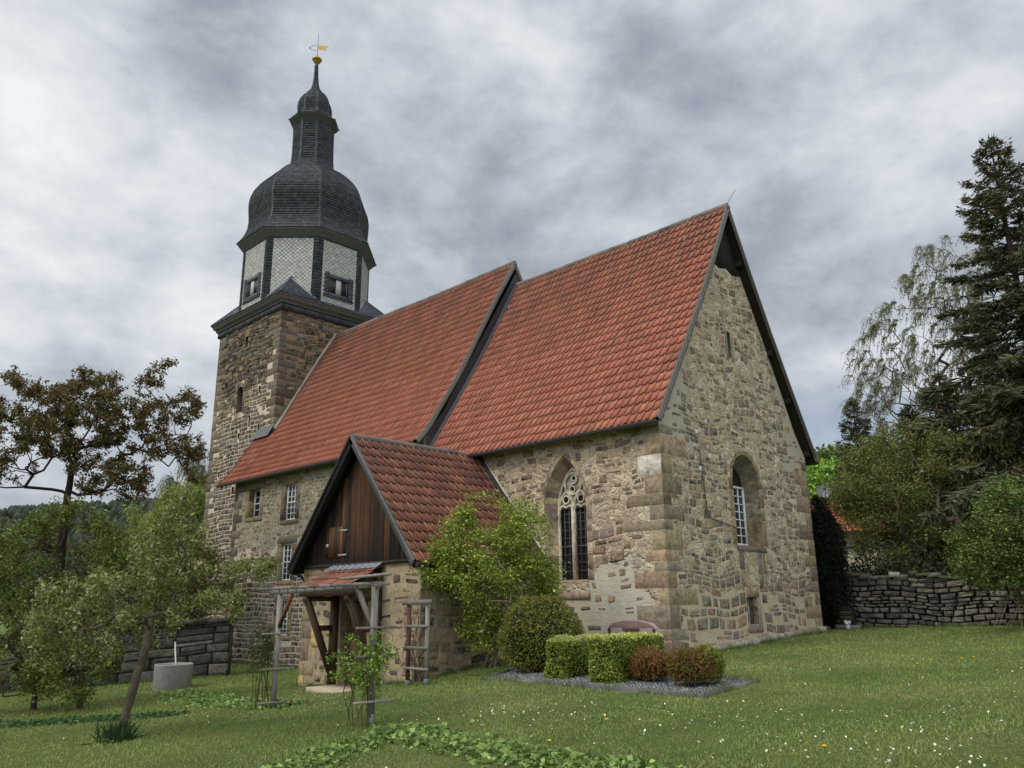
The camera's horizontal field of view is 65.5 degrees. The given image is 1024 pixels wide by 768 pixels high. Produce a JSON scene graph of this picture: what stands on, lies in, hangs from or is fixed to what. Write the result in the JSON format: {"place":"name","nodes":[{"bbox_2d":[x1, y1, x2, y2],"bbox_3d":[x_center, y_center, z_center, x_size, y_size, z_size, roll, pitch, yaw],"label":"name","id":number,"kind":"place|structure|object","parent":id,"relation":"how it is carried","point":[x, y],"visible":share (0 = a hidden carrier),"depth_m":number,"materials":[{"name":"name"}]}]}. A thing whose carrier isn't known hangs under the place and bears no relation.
{"place":"outdoors","nodes":[
{"label":"outdoors","id":0,"kind":"place"},
{"bbox_2d":[0,510,186,609],"bbox_3d":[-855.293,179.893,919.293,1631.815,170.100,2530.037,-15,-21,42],"label":"hill","id":1,"kind":"structure","parent":0,"point":[38,592],"depth_m":602.79,"materials":[{"name":"green plant"}]},
{"bbox_2d":[0,494,198,587],"bbox_3d":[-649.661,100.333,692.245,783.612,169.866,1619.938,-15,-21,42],"label":"forest","id":2,"kind":"object","parent":1,"relation":"on","point":[15,511],"visible":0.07,"depth_m":959.91,"materials":[{"name":"green plant"}]},
{"bbox_2d":[0,610,1023,767],"bbox_3d":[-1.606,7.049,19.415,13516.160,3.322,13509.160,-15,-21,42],"label":"ground","id":3,"kind":"structure","parent":0,"point":[670,733],"depth_m":11.10,"materials":[{"name":"green plant"}]},
{"bbox_2d":[0,494,86,710],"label":"hazel shrub","id":4,"kind":"object","parent":3,"relation":"on","point":[24,599],"visible":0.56,"depth_m":19.36,"materials":[{"name":"green plant"}]},
{"bbox_2d":[0,710,190,727],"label":"ground ivy","id":5,"kind":"object","parent":3,"relation":"on","point":[45,721],"visible":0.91,"depth_m":15.59,"materials":[{"name":"green plant"}]},
{"bbox_2d":[11,503,185,709],"bbox_3d":[-9.894,5.360,19.433,2.605,4.968,3.610,-30,-32,61],"label":"hazel shrub","id":6,"kind":"object","parent":3,"relation":"on","point":[81,692],"visible":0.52,"depth_m":19.00,"materials":[{"name":"green plant"}]},
{"bbox_2d":[0,357,212,621],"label":"copper leaved tree","id":7,"kind":"object","parent":3,"relation":"on","point":[58,395],"visible":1,"depth_m":27.56,"materials":[{"name":"brown plant"}]},
{"bbox_2d":[73,717,153,745],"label":"daffodil clump","id":8,"kind":"object","parent":3,"relation":"on","point":[111,733],"visible":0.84,"depth_m":11.62,"materials":[{"name":"green plant"}]},
{"bbox_2d":[0,504,228,627],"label":"hawthorn","id":9,"kind":"object","parent":3,"relation":"on","point":[45,546],"visible":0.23,"depth_m":29.44,"materials":[{"name":"green plant"}]},
{"bbox_2d":[0,617,237,692],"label":"block wall","id":10,"kind":"structure","parent":3,"relation":"on","point":[204,646],"depth_m":25.77,"materials":[{"name":"stone"}]},
{"bbox_2d":[17,486,282,731],"bbox_3d":[-5.559,3.483,12.166,4.098,3.743,1.746,-5,-16,15],"label":"apple tree","id":11,"kind":"object","parent":3,"relation":"on","point":[167,580],"visible":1,"depth_m":12.07,"materials":[{"name":"green plant"}]},
{"bbox_2d":[92,472,207,621],"bbox_3d":[-17.006,8.730,39.065,6.029,9.127,7.160,-15,-21,42],"label":"willow tree","id":12,"kind":"object","parent":3,"relation":"on","point":[198,507],"visible":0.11,"depth_m":38.92,"materials":[{"name":"green plant"}]},
{"bbox_2d":[132,456,207,596],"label":"birch tree","id":13,"kind":"object","parent":3,"relation":"on","point":[167,481],"visible":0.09,"depth_m":43.68,"materials":[{"name":"green plant"}]},
{"bbox_2d":[152,662,193,690],"bbox_3d":[-9.775,8.438,22.963,1.060,0.715,1.060,-15,-21,42],"label":"concrete planter","id":14,"kind":"object","parent":3,"relation":"on","point":[166,676],"visible":0.91,"depth_m":22.56,"materials":[{"name":"grey concrete"}]},
{"bbox_2d":[141,687,313,710],"bbox_3d":[-6.718,7.115,18.078,2.027,0.631,10.093,10,-19,-35],"label":"ground ivy","id":15,"kind":"object","parent":3,"relation":"on","point":[193,698],"visible":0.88,"depth_m":17.75,"materials":[{"name":"green plant"}]},
{"bbox_2d":[240,606,281,709],"bbox_3d":[-4.622,5.095,14.814,0.904,1.848,0.789,-15,-21,42],"label":"climbing rose","id":16,"kind":"object","parent":3,"relation":"on","point":[263,656],"visible":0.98,"depth_m":14.82,"materials":[{"name":"green plant"}]},
{"bbox_2d":[257,573,396,725],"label":"rose arch","id":17,"kind":"structure","parent":3,"relation":"on","point":[371,619],"depth_m":12.56,"materials":[{"name":"grey wood"}]},
{"bbox_2d":[252,729,402,767],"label":"ground ivy","id":18,"kind":"object","parent":3,"relation":"on","point":[322,756],"visible":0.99,"depth_m":9.03,"materials":[{"name":"green plant"}]},
{"bbox_2d":[305,684,355,692],"bbox_3d":[-4.043,7.190,18.677,1.550,0.145,0.865,-15,-21,42],"label":"door step","id":19,"kind":"object","parent":3,"relation":"on","point":[337,688],"depth_m":18.64,"materials":[{"name":"stone"}]},
{"bbox_2d":[325,631,403,728],"bbox_3d":[-2.124,4.288,11.639,1.076,1.341,1.284,-15,-21,42],"label":"climbing rose","id":20,"kind":"object","parent":3,"relation":"on","point":[359,679],"visible":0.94,"depth_m":11.57,"materials":[{"name":"green plant"}]},
{"bbox_2d":[378,576,447,681],"bbox_3d":[-2.082,5.395,17.636,1.653,2.258,0.901,-8,-17,25],"label":"bare creeper","id":21,"kind":"object","parent":3,"relation":"on","point":[414,677],"visible":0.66,"depth_m":17.49,"materials":[{"name":"brown plant"}]},
{"bbox_2d":[402,599,431,684],"bbox_3d":[-1.968,5.422,16.596,0.120,1.798,1.238,10,-19,-35],"label":"trellis","id":22,"kind":"object","parent":3,"relation":"on","point":[409,626],"visible":0.89,"depth_m":16.57,"materials":[{"name":"grey wood"}]},
{"bbox_2d":[408,486,569,667],"bbox_3d":[-0.492,4.376,18.132,3.576,4.031,2.442,6,-17,-22],"label":"lilac bush","id":23,"kind":"object","parent":3,"relation":"on","point":[516,555],"visible":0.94,"depth_m":17.96,"materials":[{"name":"green plant"}]},
{"bbox_2d":[194,35,826,685],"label":"church","id":24,"kind":"structure","parent":3,"relation":"on","point":[628,415],"depth_m":23.14,"materials":[{"name":"stone"}]},
{"bbox_2d":[253,490,260,516],"bbox_3d":[-10.187,4.827,32.200,0.900,1.120,0.053,-15,-21,42],"label":"window","id":25,"kind":"structure","parent":24,"relation":"in","point":[258,492],"depth_m":32.39,"materials":[{"name":"white paint"}]},
{"bbox_2d":[281,603,287,635],"bbox_3d":[-8.295,8.595,29.140,0.760,1.160,0.053,-15,-21,42],"label":"window","id":26,"kind":"structure","parent":24,"relation":"in","point":[284,626],"depth_m":29.13,"materials":[{"name":"white paint"}]},
{"bbox_2d":[281,543,292,580],"bbox_3d":[-8.319,6.628,29.682,0.810,1.360,0.053,-15,-21,42],"label":"window","id":27,"kind":"structure","parent":24,"relation":"in","point":[287,550],"depth_m":29.81,"materials":[{"name":"white paint"}]},
{"bbox_2d":[286,484,296,519],"bbox_3d":[-8.308,4.478,30.237,0.840,1.360,0.053,-15,-21,42],"label":"window","id":28,"kind":"structure","parent":24,"relation":"in","point":[292,489],"depth_m":30.35,"materials":[{"name":"white paint"}]},
{"bbox_2d":[325,526,346,557],"bbox_3d":[-4.555,4.105,20.673,0.956,0.780,0.037,-15,-21,42],"label":"loft door","id":29,"kind":"structure","parent":24,"relation":"in","point":[336,536],"depth_m":20.68,"materials":[{"name":"wood"}]},
{"bbox_2d":[344,601,367,685],"bbox_3d":[-3.745,6.436,19.626,1.100,2.375,0.080,-15,-21,42],"label":"door","id":30,"kind":"structure","parent":24,"relation":"in","point":[350,646],"depth_m":19.81,"materials":[{"name":"brown wood"}]},
{"bbox_2d":[558,467,587,579],"bbox_3d":[1.646,3.661,21.023,1.098,2.959,0.142,-15,-21,42],"label":"tracery window","id":31,"kind":"structure","parent":24,"relation":"in","point":[572,538],"depth_m":21.06,"materials":[{"name":"glass"}]},
{"bbox_2d":[732,469,748,545],"bbox_3d":[6.118,3.347,21.953,0.063,2.168,1.140,-15,-21,42],"label":"window","id":32,"kind":"structure","parent":24,"relation":"in","point":[739,501],"depth_m":22.16,"materials":[{"name":"white paint"}]},
{"bbox_2d":[747,597,753,623],"bbox_3d":[6.166,5.958,20.949,0.183,0.680,0.570,-15,-21,42],"label":"window","id":33,"kind":"structure","parent":24,"relation":"in","point":[748,600],"depth_m":21.05,"materials":[{"name":"white paint"}]},
{"bbox_2d":[346,719,686,767],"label":"ground ivy","id":34,"kind":"object","parent":3,"relation":"on","point":[443,738],"visible":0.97,"depth_m":8.58,"materials":[{"name":"green plant"}]},
{"bbox_2d":[495,594,586,672],"bbox_3d":[0.612,5.181,16.540,1.861,1.616,1.796,-15,-21,42],"label":"yew bush","id":35,"kind":"object","parent":3,"relation":"on","point":[532,625],"visible":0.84,"depth_m":16.07,"materials":[{"name":"green plant"}]},
{"bbox_2d":[63,647,1021,767],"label":"daisies","id":36,"kind":"object","parent":3,"relation":"on","point":[969,761],"visible":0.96,"depth_m":9.22,"materials":[{"name":"white plant"}]},
{"bbox_2d":[494,666,744,692],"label":"gravel","id":37,"kind":"structure","parent":3,"relation":"on","point":[667,683],"depth_m":13.62,"materials":[{"name":"grey gravel"}]},
{"bbox_2d":[543,632,599,678],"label":"box hedge","id":38,"kind":"object","parent":37,"relation":"on","point":[567,655],"visible":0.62,"depth_m":14.95,"materials":[{"name":"green plant"}]},
{"bbox_2d":[587,631,664,683],"bbox_3d":[2.111,4.984,14.546,0.703,0.912,1.820,-15,-21,42],"label":"box hedge","id":39,"kind":"object","parent":37,"relation":"on","point":[610,653],"visible":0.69,"depth_m":14.06,"materials":[{"name":"green plant"}]},
{"bbox_2d":[625,644,670,680],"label":"dwarf shrub","id":40,"kind":"object","parent":37,"relation":"on","point":[647,663],"visible":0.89,"depth_m":13.79,"materials":[{"name":"brown plant"}]},
{"bbox_2d":[663,646,718,686],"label":"dwarf shrub","id":41,"kind":"object","parent":37,"relation":"on","point":[692,666],"visible":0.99,"depth_m":12.96,"materials":[{"name":"brown plant"}]},
{"bbox_2d":[695,642,727,683],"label":"dwarf shrub","id":42,"kind":"object","parent":37,"relation":"on","point":[718,657],"visible":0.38,"depth_m":13.21,"materials":[{"name":"green plant"}]},
{"bbox_2d":[483,667,758,698],"bbox_3d":[1.525,5.533,14.757,2.257,0.348,6.502,11,-19,-36],"label":"grave border","id":43,"kind":"object","parent":3,"relation":"on","point":[665,692],"visible":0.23,"depth_m":12.96,"materials":[{"name":"concrete"}]},
{"bbox_2d":[608,620,659,633],"bbox_3d":[2.738,5.788,17.934,1.320,0.885,0.174,-15,-21,42],"label":"gravestone","id":44,"kind":"object","parent":3,"relation":"on","point":[631,626],"visible":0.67,"depth_m":17.93,"materials":[{"name":"stone"}]},
{"bbox_2d":[809,444,850,499],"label":"broadleaf tree","id":45,"kind":"object","parent":3,"relation":"on","point":[822,454],"visible":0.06,"depth_m":71.52,"materials":[{"name":"green plant"}]},
{"bbox_2d":[809,494,853,629],"bbox_3d":[9.772,5.539,24.802,1.538,4.268,1.434,-15,-21,42],"label":"cypress","id":46,"kind":"object","parent":3,"relation":"on","point":[831,555],"visible":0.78,"depth_m":24.44,"materials":[{"name":"green plant"}]},
{"bbox_2d":[806,455,861,498],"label":"broadleaf tree","id":47,"kind":"object","parent":3,"relation":"on","point":[814,477],"visible":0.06,"depth_m":59.75,"materials":[{"name":"green plant"}]},
{"bbox_2d":[844,620,850,629],"bbox_3d":[9.946,7.142,23.593,0.169,0.262,0.176,-15,-21,42],"label":"flower vase","id":48,"kind":"object","parent":3,"relation":"on","point":[847,623],"visible":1,"depth_m":23.55,"materials":[{"name":"white ceramic"}]},
{"bbox_2d":[835,606,861,629],"bbox_3d":[10.047,7.007,23.859,0.680,0.680,0.260,-15,-21,42],"label":"gravestone","id":49,"kind":"object","parent":3,"relation":"on","point":[848,613],"visible":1,"depth_m":23.79,"materials":[{"name":"stone"}]},
{"bbox_2d":[824,396,902,584],"bbox_3d":[17.363,5.702,39.348,5.352,10.900,5.250,-15,-21,42],"label":"spruce tree","id":50,"kind":"object","parent":3,"relation":"on","point":[854,410],"visible":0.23,"depth_m":39.99,"materials":[{"name":"green plant"}]},
{"bbox_2d":[809,485,950,584],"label":"house","id":51,"kind":"structure","parent":3,"relation":"on","point":[827,495],"depth_m":36.82,"materials":[{"name":"concrete"}]},
{"bbox_2d":[882,401,940,562],"bbox_3d":[19.372,5.580,37.838,4.705,10.033,4.383,-15,-21,42],"label":"spruce tree","id":52,"kind":"object","parent":3,"relation":"on","point":[905,410],"visible":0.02,"depth_m":38.54,"materials":[{"name":"green plant"}]},
{"bbox_2d":[818,413,1023,584],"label":"cherry tree","id":53,"kind":"object","parent":3,"relation":"on","point":[878,484],"visible":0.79,"depth_m":27.89,"materials":[{"name":"green plant"}]},
{"bbox_2d":[825,550,1023,625],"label":"undergrowth","id":54,"kind":"object","parent":3,"relation":"on","point":[885,567],"visible":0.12,"depth_m":25.07,"materials":[{"name":"green plant"}]},
{"bbox_2d":[838,231,1023,444],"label":"birch tree","id":55,"kind":"object","parent":3,"relation":"on","point":[873,329],"visible":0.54,"depth_m":40.21,"materials":[{"name":"green plant"}]},
{"bbox_2d":[843,571,1023,627],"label":"dry stone wall","id":56,"kind":"structure","parent":3,"relation":"on","point":[897,603],"depth_m":22.86,"materials":[{"name":"grey stone"}]},
{"bbox_2d":[893,370,977,582],"bbox_3d":[19.509,4.550,35.017,5.916,11.078,6.404,1,-15,-7],"label":"spruce tree","id":57,"kind":"object","parent":3,"relation":"on","point":[944,408],"visible":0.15,"depth_m":35.77,"materials":[{"name":"green plant"}]},
{"bbox_2d":[891,132,1023,581],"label":"spruce tree","id":58,"kind":"object","parent":3,"relation":"on","point":[1003,402],"visible":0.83,"depth_m":28.15,"materials":[{"name":"green plant"}]},
{"bbox_2d":[933,331,1023,551],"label":"spruce tree","id":59,"kind":"object","parent":3,"relation":"on","point":[993,347],"visible":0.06,"depth_m":35.40,"materials":[{"name":"green plant"}]},
{"bbox_2d":[939,471,1023,607],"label":"snowball bush","id":60,"kind":"object","parent":3,"relation":"on","point":[1004,555],"visible":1,"depth_m":19.55,"materials":[{"name":"green plant"}]},
{"bbox_2d":[991,580,1023,630],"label":"dead branches","id":61,"kind":"object","parent":60,"relation":"attached to","point":[1006,604],"visible":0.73,"depth_m":19.65,"materials":[{"name":"brown wood"}]},
{"bbox_2d":[0,0,1023,509],"label":"sky","id":62,"kind":"structure","parent":0,"point":[138,137],"materials":[{"name":"grey"}]},
{"bbox_3d":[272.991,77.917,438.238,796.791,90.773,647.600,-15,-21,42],"label":"hill","id":63,"kind":"structure","parent":0,"visible":0},
{"bbox_2d":[807,439,894,482],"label":"forest","id":64,"kind":"object","parent":63,"relation":"on","point":[828,447],"depth_m":461.57,"materials":[{"name":"green plant"}]}
]}

